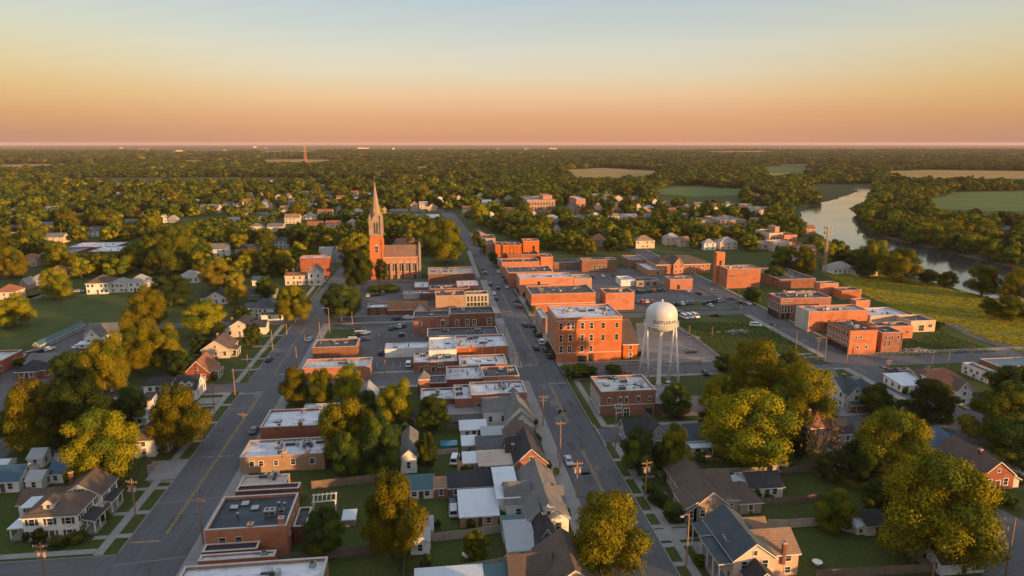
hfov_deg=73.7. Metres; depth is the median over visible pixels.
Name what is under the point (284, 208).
house
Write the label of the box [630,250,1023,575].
street
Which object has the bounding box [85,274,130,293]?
house
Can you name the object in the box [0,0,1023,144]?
sky
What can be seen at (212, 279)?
tree
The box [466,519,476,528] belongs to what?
shrub
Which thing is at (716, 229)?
tree
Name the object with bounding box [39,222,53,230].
house
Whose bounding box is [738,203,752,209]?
house
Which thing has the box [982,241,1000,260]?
tree
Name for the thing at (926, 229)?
tree
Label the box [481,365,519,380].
brick building
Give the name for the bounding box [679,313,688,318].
parked car
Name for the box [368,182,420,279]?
church
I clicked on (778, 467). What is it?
house
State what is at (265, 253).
tree
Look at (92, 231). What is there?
house
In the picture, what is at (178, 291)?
tree
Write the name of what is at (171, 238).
tree
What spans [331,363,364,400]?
tree
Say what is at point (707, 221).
brick building
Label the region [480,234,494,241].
brick building
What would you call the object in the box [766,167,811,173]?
pasture
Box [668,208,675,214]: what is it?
house
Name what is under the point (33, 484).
window
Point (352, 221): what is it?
house
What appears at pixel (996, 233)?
tree
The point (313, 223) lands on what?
house
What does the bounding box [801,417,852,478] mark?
bare tree
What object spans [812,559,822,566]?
garden table
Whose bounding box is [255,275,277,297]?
tree
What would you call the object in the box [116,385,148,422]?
tree
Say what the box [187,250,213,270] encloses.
tree
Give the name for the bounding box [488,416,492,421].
window
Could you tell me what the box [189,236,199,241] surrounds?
tree
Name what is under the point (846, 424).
house
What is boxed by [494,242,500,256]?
brick building
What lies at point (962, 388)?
house
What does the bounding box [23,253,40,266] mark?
house
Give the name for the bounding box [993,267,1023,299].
tree
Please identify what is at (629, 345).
brick building
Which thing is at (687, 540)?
street lamp
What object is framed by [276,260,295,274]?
tree
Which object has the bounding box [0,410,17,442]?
tree
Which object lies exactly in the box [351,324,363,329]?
parked car
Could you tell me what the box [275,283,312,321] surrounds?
tree
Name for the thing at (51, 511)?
house
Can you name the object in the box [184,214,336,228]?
meadow clearing
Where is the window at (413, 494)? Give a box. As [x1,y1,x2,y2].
[411,492,417,496]
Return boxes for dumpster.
[398,332,404,336]
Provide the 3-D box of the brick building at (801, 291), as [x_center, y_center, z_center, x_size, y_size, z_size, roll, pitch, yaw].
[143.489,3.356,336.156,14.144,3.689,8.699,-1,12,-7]
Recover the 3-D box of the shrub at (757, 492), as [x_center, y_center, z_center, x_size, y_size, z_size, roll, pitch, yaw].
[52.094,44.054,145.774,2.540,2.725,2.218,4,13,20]
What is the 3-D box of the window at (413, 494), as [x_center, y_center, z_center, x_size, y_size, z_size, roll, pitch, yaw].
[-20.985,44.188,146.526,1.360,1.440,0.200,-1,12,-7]
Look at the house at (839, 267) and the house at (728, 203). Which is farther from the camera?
the house at (728, 203)
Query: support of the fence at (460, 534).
on the ground at (842, 549)
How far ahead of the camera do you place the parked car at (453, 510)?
139.07 m
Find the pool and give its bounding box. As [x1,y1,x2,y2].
[440,440,456,447]
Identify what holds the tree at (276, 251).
on the ground at (842, 549)
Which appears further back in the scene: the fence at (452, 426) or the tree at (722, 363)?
the tree at (722, 363)
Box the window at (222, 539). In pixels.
[218,537,225,542]
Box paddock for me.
[656,187,740,196]
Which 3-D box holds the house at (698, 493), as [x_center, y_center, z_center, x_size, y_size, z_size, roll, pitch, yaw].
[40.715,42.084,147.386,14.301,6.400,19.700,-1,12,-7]
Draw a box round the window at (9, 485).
[7,483,13,489]
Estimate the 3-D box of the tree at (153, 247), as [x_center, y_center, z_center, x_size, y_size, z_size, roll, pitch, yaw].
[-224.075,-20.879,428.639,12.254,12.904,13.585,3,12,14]
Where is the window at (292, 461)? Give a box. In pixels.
[290,458,295,464]
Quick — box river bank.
[881,233,1021,268]
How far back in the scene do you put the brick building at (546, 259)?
410.29 m
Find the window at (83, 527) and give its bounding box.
[80,521,86,529]
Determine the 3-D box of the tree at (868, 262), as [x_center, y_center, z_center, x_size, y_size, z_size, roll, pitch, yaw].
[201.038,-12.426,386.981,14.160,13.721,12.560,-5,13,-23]
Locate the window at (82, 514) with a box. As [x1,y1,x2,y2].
[78,511,84,520]
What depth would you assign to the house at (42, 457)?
161.67 m
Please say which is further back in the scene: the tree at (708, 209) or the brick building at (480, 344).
the tree at (708, 209)
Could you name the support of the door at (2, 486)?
in the house at (12, 477)
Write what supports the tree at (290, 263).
on the ground at (842, 549)
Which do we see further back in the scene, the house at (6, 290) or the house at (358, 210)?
the house at (358, 210)
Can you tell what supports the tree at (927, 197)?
on the ground at (842, 549)
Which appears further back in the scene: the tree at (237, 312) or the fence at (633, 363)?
the tree at (237, 312)
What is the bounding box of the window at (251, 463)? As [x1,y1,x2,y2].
[249,461,254,466]
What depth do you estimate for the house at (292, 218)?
646.31 m
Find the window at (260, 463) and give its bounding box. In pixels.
[258,460,263,466]
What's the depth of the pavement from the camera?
175.60 m
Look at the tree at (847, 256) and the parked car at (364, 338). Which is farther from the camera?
the tree at (847, 256)
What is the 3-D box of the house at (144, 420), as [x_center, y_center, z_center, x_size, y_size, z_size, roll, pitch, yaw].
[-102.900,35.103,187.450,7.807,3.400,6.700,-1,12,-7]
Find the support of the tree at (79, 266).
on the ground at (842, 549)
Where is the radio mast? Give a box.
[822,226,832,273]
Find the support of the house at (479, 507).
on the ground at (842, 549)
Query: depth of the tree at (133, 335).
221.51 m
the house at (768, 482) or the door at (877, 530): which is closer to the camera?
the door at (877, 530)
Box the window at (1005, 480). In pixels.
[1002,478,1008,485]
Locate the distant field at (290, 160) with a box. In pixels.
[0,150,795,175]
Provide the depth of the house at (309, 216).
680.97 m
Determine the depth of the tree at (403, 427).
173.00 m
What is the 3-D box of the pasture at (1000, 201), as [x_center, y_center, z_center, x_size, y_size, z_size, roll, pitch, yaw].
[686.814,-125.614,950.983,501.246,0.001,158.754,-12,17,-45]
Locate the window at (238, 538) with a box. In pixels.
[234,536,242,541]
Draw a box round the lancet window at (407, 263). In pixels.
[406,262,409,271]
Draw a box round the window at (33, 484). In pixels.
[31,482,36,487]
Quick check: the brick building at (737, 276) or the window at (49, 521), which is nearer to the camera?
the window at (49, 521)
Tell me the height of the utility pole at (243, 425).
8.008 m
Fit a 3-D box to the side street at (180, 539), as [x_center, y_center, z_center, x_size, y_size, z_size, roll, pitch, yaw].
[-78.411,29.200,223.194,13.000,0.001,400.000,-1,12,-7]
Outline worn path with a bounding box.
[941,321,1023,355]
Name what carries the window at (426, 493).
in the house at (422, 486)
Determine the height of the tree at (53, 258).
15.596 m
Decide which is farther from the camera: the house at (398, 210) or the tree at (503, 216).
the house at (398, 210)
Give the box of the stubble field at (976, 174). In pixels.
[891,170,1023,178]
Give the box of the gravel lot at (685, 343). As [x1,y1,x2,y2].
[147,323,715,482]
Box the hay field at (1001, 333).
[825,274,1023,346]
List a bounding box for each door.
[0,483,5,492]
[49,529,56,539]
[141,448,147,456]
[418,491,423,498]
[477,517,482,526]
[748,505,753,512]
[764,489,769,497]
[845,435,850,442]
[873,527,879,534]
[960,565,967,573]
[995,480,1000,487]
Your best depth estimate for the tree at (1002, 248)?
446.51 m
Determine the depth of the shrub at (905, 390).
207.90 m
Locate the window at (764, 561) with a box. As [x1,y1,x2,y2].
[761,559,768,567]
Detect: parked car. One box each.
[24,349,35,355]
[36,348,45,352]
[43,346,55,351]
[248,426,258,433]
[265,356,272,361]
[347,333,358,336]
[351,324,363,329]
[355,330,366,334]
[358,336,369,340]
[391,316,402,320]
[403,315,412,318]
[405,360,411,366]
[448,497,455,509]
[449,452,459,464]
[449,503,457,517]
[538,338,544,344]
[563,455,573,465]
[621,371,634,374]
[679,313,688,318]
[685,312,694,318]
[685,348,697,352]
[691,312,699,317]
[701,370,708,375]
[749,322,761,326]
[885,367,894,372]
[893,367,901,372]
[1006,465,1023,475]
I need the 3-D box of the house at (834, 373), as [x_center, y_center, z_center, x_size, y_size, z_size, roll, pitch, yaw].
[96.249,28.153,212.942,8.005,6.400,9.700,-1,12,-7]
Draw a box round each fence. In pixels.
[277,545,376,559]
[311,474,381,488]
[432,524,500,541]
[438,448,457,454]
[447,424,458,429]
[458,558,505,564]
[562,362,699,364]
[677,327,719,355]
[711,467,767,472]
[760,493,820,503]
[768,517,824,527]
[782,464,835,473]
[816,563,936,575]
[827,517,853,532]
[888,531,928,563]
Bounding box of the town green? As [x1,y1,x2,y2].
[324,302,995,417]
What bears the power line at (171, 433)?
attached to the utility pole at (133, 489)
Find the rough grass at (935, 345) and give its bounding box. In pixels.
[678,322,995,364]
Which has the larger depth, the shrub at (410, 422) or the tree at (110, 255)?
the tree at (110, 255)
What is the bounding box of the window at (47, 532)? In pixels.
[45,530,57,537]
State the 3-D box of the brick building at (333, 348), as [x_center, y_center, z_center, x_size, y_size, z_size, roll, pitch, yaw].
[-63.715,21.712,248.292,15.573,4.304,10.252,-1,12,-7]
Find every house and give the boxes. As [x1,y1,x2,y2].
[0,284,25,299]
[0,458,17,464]
[0,463,38,492]
[6,467,123,541]
[14,359,58,379]
[19,276,36,289]
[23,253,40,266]
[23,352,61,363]
[24,469,50,487]
[25,447,54,467]
[32,321,85,349]
[33,274,46,285]
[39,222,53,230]
[45,233,69,242]
[48,452,76,483]
[51,265,70,276]
[76,322,120,347]
[84,226,104,236]
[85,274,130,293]
[125,219,138,222]
[127,274,159,291]
[131,409,150,425]
[132,421,174,457]
[142,376,175,392]
[143,392,157,408]
[161,214,168,222]
[168,215,179,222]
[172,374,206,399]
[176,352,223,381]
[180,270,201,282]
[192,332,240,357]
[199,204,221,212]
[200,288,228,303]
[211,243,230,256]
[222,202,233,205]
[224,314,269,336]
[227,217,239,222]
[235,244,264,252]
[242,198,254,206]
[243,299,283,319]
[246,288,277,299]
[250,223,264,230]
[251,276,263,285]
[256,212,272,221]
[262,199,268,206]
[267,223,285,231]
[275,237,289,248]
[279,205,289,211]
[284,214,301,223]
[284,264,324,285]
[288,200,295,206]
[302,212,316,219]
[307,221,322,225]
[317,209,333,216]
[318,245,343,262]
[325,220,341,228]
[326,191,334,197]
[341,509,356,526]
[347,219,356,228]
[350,190,358,196]
[352,208,362,217]
[358,380,378,402]
[387,301,426,314]
[389,209,407,213]
[397,238,406,244]
[400,426,417,472]
[403,411,415,425]
[406,473,434,499]
[409,209,424,216]
[410,201,417,209]
[410,521,430,554]
[414,563,483,575]
[418,370,429,398]
[419,201,427,208]
[425,214,438,218]
[425,515,433,539]
[427,203,437,210]
[433,476,448,498]
[446,404,482,421]
[446,469,493,497]
[457,460,470,469]
[457,487,499,527]
[458,419,486,435]
[461,435,476,450]
[461,451,478,469]
[462,206,471,212]
[470,229,485,240]
[474,427,548,471]
[480,425,503,435]
[481,387,534,429]
[482,562,508,575]
[491,466,520,512]
[499,514,524,542]
[501,458,570,531]
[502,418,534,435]
[502,519,533,553]
[504,207,515,213]
[504,528,603,575]
[531,502,554,545]
[547,215,558,224]
[553,225,560,231]
[567,204,575,211]
[574,213,584,220]
[591,234,605,246]
[594,202,601,209]
[608,213,619,219]
[615,195,621,200]
[617,412,665,448]
[619,214,637,219]
[628,195,639,200]
[631,235,654,248]
[635,203,641,210]
[642,205,653,210]
[643,213,650,218]
[661,456,740,521]
[662,233,677,244]
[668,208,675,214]
[676,236,689,246]
[680,423,713,457]
[691,503,801,575]
[700,239,716,249]
[714,237,737,249]
[723,201,733,206]
[726,481,763,513]
[731,470,785,497]
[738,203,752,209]
[749,217,759,221]
[751,206,767,214]
[757,240,766,249]
[759,456,789,472]
[795,244,816,254]
[795,405,832,438]
[800,225,815,234]
[813,368,838,377]
[823,261,850,273]
[827,438,844,451]
[828,373,872,412]
[831,418,856,442]
[847,509,887,535]
[848,265,877,276]
[882,372,918,392]
[899,368,938,377]
[918,426,950,448]
[919,545,988,575]
[920,367,982,404]
[935,434,1016,488]
[1001,226,1010,232]
[1012,475,1021,487]
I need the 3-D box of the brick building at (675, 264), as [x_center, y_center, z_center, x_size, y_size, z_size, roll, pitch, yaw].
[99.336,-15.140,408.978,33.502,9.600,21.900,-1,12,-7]
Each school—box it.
[521,194,554,211]
[569,196,585,211]
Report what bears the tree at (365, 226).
on the ground at (842, 549)
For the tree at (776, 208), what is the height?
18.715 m
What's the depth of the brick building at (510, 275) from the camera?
367.72 m
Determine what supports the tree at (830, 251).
on the ground at (842, 549)
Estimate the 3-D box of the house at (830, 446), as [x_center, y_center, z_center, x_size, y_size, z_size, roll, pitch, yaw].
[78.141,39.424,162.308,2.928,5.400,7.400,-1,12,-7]
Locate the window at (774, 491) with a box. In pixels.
[772,489,777,494]
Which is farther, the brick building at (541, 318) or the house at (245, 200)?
the house at (245, 200)
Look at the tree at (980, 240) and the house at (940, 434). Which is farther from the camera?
the tree at (980, 240)
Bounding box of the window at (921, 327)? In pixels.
[918,325,924,330]
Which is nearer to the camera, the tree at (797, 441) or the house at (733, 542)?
the house at (733, 542)
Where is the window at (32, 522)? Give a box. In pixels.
[25,519,37,526]
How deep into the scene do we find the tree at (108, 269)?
387.38 m
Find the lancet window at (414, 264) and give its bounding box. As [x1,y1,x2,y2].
[413,261,416,270]
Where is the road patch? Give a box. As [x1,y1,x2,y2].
[110,294,883,566]
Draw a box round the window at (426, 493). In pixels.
[424,491,429,496]
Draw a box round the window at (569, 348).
[567,346,571,352]
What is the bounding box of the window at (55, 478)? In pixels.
[53,475,58,480]
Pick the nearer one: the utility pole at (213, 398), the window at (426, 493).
the window at (426, 493)
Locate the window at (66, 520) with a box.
[61,517,74,524]
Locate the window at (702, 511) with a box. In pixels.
[699,509,705,517]
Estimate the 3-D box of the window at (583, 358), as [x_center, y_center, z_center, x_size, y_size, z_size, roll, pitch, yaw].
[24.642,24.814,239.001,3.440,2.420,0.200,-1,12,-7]
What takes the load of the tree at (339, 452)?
on the ground at (842, 549)
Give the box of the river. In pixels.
[800,187,1023,300]
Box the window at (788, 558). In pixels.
[785,556,791,561]
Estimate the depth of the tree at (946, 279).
358.07 m
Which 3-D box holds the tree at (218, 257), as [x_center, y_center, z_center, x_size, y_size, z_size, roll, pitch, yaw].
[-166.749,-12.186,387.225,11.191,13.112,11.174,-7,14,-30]
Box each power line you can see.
[34,494,121,544]
[134,384,215,473]
[193,348,298,500]
[502,325,546,396]
[557,424,581,458]
[612,414,645,460]
[643,463,693,514]
[886,346,968,360]
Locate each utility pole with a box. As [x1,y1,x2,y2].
[32,542,47,575]
[125,479,136,517]
[192,498,204,543]
[211,383,214,410]
[238,412,246,441]
[539,395,547,424]
[555,421,565,465]
[572,460,582,496]
[614,412,616,454]
[642,460,651,496]
[932,555,936,575]
[1005,518,1015,575]
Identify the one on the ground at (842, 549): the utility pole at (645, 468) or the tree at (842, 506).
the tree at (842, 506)
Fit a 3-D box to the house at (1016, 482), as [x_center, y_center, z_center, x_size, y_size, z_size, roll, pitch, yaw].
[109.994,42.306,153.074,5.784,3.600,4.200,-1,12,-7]
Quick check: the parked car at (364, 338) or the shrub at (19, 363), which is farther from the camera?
the parked car at (364, 338)
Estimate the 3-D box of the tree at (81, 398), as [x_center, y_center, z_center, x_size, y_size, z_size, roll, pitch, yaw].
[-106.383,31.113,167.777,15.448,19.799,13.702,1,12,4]
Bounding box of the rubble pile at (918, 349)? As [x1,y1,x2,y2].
[901,347,930,352]
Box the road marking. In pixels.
[129,291,645,575]
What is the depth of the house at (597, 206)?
778.82 m
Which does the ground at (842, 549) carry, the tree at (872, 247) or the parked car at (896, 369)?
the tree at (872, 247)
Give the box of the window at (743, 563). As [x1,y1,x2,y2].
[740,561,747,569]
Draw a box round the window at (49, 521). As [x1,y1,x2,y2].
[43,518,56,525]
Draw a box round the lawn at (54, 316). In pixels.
[0,291,175,349]
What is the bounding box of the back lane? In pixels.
[0,293,1022,467]
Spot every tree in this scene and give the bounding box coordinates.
[0,238,22,249]
[0,247,29,277]
[0,292,37,326]
[0,378,63,454]
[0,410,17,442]
[13,234,28,241]
[19,229,47,252]
[31,239,49,248]
[33,376,110,451]
[37,267,73,298]
[40,240,71,261]
[44,350,94,393]
[45,247,68,267]
[53,206,76,220]
[53,213,80,225]
[55,406,144,483]
[59,254,76,266]
[67,257,95,277]
[76,328,131,393]
[84,210,101,226]
[87,212,109,225]
[89,252,109,273]
[102,258,125,276]
[103,396,124,420]
[105,252,119,264]
[113,256,133,274]
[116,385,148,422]
[117,313,160,373]
[119,254,138,270]
[121,241,140,254]
[121,283,169,329]
[135,249,149,262]
[141,215,159,235]
[142,381,215,450]
[143,256,160,272]
[143,321,186,368]
[145,238,157,244]
[145,244,158,251]
[147,222,193,272]
[148,273,193,304]
[165,349,192,375]
[173,220,192,230]
[181,297,227,334]
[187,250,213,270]
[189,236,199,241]
[189,335,211,354]
[190,245,202,251]
[192,258,211,272]
[196,237,212,252]
[197,243,213,256]
[197,258,234,290]
[208,230,225,241]
[211,256,227,275]
[222,270,243,287]
[223,272,248,303]
[224,257,237,268]
[228,253,240,265]
[229,233,248,247]
[232,305,251,318]
[233,254,255,276]
[235,248,261,270]
[242,323,262,345]
[254,228,276,248]
[254,251,271,262]
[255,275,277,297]
[257,255,277,275]
[266,247,278,255]
[273,249,280,258]
[275,249,297,273]
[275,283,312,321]
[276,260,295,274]
[277,366,309,404]
[286,225,307,246]
[290,246,301,258]
[293,241,306,252]
[300,505,345,556]
[303,231,322,250]
[306,367,335,403]
[307,225,324,241]
[317,395,375,459]
[319,282,362,320]
[323,234,337,246]
[326,430,363,477]
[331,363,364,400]
[334,241,350,259]
[338,237,349,243]
[341,247,374,289]
[346,232,368,250]
[354,412,403,476]
[356,390,378,413]
[357,222,368,231]
[358,465,429,559]
[362,244,369,258]
[374,258,388,282]
[375,378,415,423]
[383,218,396,240]
[397,214,408,222]
[398,424,408,441]
[400,222,415,235]
[409,226,436,254]
[414,395,451,430]
[414,431,437,471]
[426,218,465,263]
[462,528,491,561]
[468,204,489,224]
[493,209,507,219]
[514,212,528,218]
[518,224,534,238]
[520,217,534,225]
[524,223,544,238]
[531,218,548,229]
[539,233,556,249]
[552,232,566,245]
[565,233,582,253]
[568,486,656,575]
[603,224,618,237]
[603,234,620,247]
[603,237,619,250]
[610,229,628,249]
[619,424,654,476]
[622,229,630,241]
[625,226,636,237]
[650,441,672,471]
[658,382,692,416]
[659,420,693,463]
[680,221,695,235]
[695,386,803,470]
[697,373,737,407]
[698,409,713,423]
[701,223,721,240]
[703,205,717,216]
[713,354,733,372]
[722,336,789,403]
[732,226,745,242]
[742,287,763,302]
[763,203,784,214]
[763,265,786,275]
[769,249,794,269]
[769,380,809,416]
[771,360,840,428]
[776,350,803,380]
[779,425,816,456]
[787,215,804,234]
[790,246,817,274]
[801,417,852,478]
[813,487,863,534]
[814,451,851,481]
[818,243,841,261]
[825,242,845,252]
[830,249,856,265]
[836,240,850,250]
[840,439,866,479]
[848,449,888,489]
[850,405,937,477]
[851,254,879,276]
[854,239,889,271]
[859,382,895,414]
[859,478,894,516]
[866,209,877,221]
[869,202,881,207]
[874,209,891,220]
[874,448,1013,575]
[876,192,892,203]
[876,247,924,281]
[877,202,892,210]
[891,398,919,418]
[895,220,910,236]
[900,224,924,243]
[908,377,963,426]
[909,204,924,213]
[916,269,938,283]
[918,222,932,226]
[919,195,934,203]
[922,227,930,240]
[924,224,944,244]
[931,232,949,249]
[936,271,959,287]
[943,232,958,249]
[944,222,957,227]
[947,234,965,252]
[952,219,966,228]
[953,226,965,232]
[953,233,978,253]
[953,391,1023,443]
[962,264,1003,296]
[965,225,992,245]
[968,226,979,235]
[973,234,987,251]
[976,217,993,225]
[977,294,1023,320]
[980,414,1023,469]
[981,241,1004,256]
[981,363,1023,397]
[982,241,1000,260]
[983,224,997,231]
[985,238,1005,243]
[988,229,1004,237]
[991,234,1005,238]
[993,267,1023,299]
[998,210,1012,225]
[998,232,1012,240]
[999,239,1014,250]
[999,247,1019,263]
[1005,241,1023,252]
[1008,248,1023,264]
[1013,222,1023,229]
[1015,237,1023,244]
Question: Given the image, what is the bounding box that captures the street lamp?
[680,513,689,570]
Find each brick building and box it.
[0,350,23,374]
[67,242,128,250]
[67,248,89,253]
[88,246,124,254]
[179,556,328,575]
[197,549,276,564]
[201,540,260,553]
[204,492,299,554]
[235,482,301,501]
[239,437,327,472]
[239,470,289,484]
[259,407,323,438]
[292,506,312,543]
[300,255,331,275]
[302,357,372,379]
[304,402,339,407]
[312,338,359,357]
[367,303,387,314]
[385,342,428,357]
[403,291,419,298]
[413,310,449,333]
[413,352,456,371]
[414,282,427,290]
[418,375,446,394]
[418,387,454,409]
[420,290,434,299]
[427,326,498,347]
[428,267,473,282]
[429,336,456,356]
[430,285,468,291]
[435,290,464,307]
[446,365,482,386]
[449,306,494,327]
[453,384,471,407]
[455,334,507,359]
[456,280,477,290]
[458,354,506,367]
[465,290,488,306]
[469,380,526,406]
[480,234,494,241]
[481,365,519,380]
[485,240,493,254]
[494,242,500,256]
[499,258,539,274]
[501,241,521,257]
[505,266,553,287]
[506,251,539,260]
[516,272,572,295]
[521,238,538,252]
[525,284,595,311]
[535,308,546,332]
[540,253,552,269]
[547,304,622,361]
[553,258,578,268]
[571,274,591,288]
[579,257,616,271]
[590,374,655,416]
[600,288,634,309]
[616,276,634,285]
[621,318,638,358]
[622,255,645,267]
[634,277,658,286]
[635,263,664,275]
[645,255,710,273]
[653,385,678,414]
[664,276,692,289]
[691,217,715,224]
[704,216,746,227]
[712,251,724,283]
[718,265,760,288]
[755,225,782,239]
[760,267,815,288]
[765,240,790,251]
[767,290,830,319]
[780,232,796,246]
[786,290,815,292]
[794,304,867,331]
[814,281,838,295]
[826,319,877,354]
[832,287,861,299]
[850,298,869,307]
[865,307,908,325]
[870,321,913,337]
[871,325,902,351]
[895,314,935,331]
[961,362,994,382]
[979,357,1023,370]
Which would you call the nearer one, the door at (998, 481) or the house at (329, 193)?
the door at (998, 481)
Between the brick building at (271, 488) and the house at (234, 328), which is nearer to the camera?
the brick building at (271, 488)
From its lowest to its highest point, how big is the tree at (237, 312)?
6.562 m
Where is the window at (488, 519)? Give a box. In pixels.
[485,517,491,523]
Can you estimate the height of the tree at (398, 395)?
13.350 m
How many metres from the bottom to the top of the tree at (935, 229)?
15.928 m
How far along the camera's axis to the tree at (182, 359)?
217.69 m
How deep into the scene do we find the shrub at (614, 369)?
225.46 m
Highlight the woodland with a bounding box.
[0,148,1023,575]
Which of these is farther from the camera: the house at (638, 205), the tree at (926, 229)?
the house at (638, 205)
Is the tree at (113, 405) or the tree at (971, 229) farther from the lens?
the tree at (971, 229)
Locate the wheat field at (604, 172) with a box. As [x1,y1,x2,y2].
[568,168,653,177]
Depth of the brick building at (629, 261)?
420.32 m
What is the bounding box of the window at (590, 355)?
[588,354,592,360]
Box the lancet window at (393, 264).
[392,262,396,271]
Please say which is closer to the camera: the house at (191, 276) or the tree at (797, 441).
the tree at (797, 441)
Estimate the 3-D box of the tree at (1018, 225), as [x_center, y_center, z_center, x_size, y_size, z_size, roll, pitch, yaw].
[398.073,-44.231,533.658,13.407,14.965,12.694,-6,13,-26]
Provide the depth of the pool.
172.52 m
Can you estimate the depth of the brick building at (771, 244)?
482.23 m
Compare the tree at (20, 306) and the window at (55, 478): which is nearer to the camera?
the window at (55, 478)
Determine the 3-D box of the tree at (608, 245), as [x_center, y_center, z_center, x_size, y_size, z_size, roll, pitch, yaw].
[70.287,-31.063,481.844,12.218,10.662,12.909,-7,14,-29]
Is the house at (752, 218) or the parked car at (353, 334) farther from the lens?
the house at (752, 218)
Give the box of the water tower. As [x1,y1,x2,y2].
[639,299,679,384]
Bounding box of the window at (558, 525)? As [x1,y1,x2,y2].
[555,522,561,529]
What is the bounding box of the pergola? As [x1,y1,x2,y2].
[311,492,336,510]
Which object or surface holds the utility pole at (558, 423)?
on the pavement
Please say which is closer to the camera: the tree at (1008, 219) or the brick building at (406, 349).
the brick building at (406, 349)
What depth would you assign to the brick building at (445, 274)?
376.49 m
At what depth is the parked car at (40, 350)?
248.46 m
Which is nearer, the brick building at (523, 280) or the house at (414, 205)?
the brick building at (523, 280)
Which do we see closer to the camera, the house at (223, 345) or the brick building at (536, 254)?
the house at (223, 345)
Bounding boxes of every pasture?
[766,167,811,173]
[932,191,1023,210]
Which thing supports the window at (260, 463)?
in the brick building at (282, 454)
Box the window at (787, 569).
[784,566,790,573]
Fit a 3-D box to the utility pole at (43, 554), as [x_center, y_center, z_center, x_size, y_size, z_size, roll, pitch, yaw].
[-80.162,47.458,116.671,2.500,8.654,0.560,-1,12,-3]
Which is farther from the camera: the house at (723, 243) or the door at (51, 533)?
the house at (723, 243)
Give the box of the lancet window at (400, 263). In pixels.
[399,262,402,271]
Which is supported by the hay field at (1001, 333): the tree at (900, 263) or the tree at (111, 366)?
the tree at (900, 263)
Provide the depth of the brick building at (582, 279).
350.26 m
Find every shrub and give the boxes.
[13,358,25,367]
[21,532,31,541]
[30,527,46,544]
[46,535,70,548]
[67,530,87,543]
[97,510,109,521]
[158,445,164,452]
[366,284,401,291]
[407,419,414,426]
[419,553,432,567]
[434,519,441,526]
[460,465,471,469]
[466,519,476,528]
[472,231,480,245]
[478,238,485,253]
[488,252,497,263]
[547,460,551,468]
[553,467,559,474]
[560,363,597,377]
[604,364,622,374]
[641,482,653,493]
[646,487,667,506]
[656,469,666,483]
[662,501,686,522]
[687,527,698,536]
[692,553,704,565]
[694,451,704,460]
[753,489,761,497]
[901,387,908,393]
[935,322,945,328]
[994,492,1020,508]
[1017,476,1023,484]
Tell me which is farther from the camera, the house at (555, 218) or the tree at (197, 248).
the house at (555, 218)
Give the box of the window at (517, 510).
[515,508,521,513]
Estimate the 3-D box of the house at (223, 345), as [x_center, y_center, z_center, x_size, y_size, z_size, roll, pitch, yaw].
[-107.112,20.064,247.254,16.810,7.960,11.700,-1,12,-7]
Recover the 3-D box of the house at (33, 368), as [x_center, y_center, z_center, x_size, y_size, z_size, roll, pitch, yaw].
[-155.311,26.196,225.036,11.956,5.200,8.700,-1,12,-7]
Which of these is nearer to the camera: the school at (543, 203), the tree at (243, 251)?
the tree at (243, 251)
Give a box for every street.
[0,277,1023,575]
[102,268,346,575]
[439,210,678,575]
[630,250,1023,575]
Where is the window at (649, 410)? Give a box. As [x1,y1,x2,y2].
[645,408,651,414]
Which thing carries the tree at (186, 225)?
on the ground at (842, 549)
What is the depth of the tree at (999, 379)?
193.41 m
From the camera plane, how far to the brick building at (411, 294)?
335.28 m
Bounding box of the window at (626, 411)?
[623,408,629,415]
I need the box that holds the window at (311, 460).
[309,458,315,463]
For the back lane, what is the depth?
175.23 m
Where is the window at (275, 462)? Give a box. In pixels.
[273,460,278,465]
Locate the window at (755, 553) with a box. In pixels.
[752,550,757,555]
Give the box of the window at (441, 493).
[439,489,443,495]
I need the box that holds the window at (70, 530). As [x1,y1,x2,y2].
[63,529,75,535]
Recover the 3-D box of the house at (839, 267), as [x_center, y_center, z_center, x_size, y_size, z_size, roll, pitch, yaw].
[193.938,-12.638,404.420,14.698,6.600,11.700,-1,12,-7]
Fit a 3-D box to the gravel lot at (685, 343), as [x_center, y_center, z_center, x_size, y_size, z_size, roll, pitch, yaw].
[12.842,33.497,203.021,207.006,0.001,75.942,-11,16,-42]
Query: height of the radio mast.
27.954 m
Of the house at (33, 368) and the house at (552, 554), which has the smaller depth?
the house at (552, 554)
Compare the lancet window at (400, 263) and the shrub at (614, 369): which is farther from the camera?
the lancet window at (400, 263)
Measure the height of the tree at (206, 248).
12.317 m
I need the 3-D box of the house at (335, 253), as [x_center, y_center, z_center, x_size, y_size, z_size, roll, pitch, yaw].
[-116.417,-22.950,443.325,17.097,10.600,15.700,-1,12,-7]
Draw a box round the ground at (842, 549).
[0,145,1023,575]
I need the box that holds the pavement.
[0,250,1023,575]
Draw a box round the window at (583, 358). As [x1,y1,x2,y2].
[578,355,586,361]
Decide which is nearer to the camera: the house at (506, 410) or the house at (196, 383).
the house at (506, 410)
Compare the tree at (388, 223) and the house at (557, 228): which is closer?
the tree at (388, 223)
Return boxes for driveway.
[144,397,848,540]
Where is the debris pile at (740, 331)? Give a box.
[718,329,748,333]
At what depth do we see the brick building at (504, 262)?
396.75 m
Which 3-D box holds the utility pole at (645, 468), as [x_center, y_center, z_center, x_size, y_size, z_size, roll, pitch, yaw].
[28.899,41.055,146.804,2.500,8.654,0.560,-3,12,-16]
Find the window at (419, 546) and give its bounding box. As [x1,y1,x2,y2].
[417,544,422,551]
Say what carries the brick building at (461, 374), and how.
on the ground at (842, 549)
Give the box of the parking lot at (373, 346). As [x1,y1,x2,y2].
[0,268,735,421]
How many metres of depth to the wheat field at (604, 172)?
1765.66 m

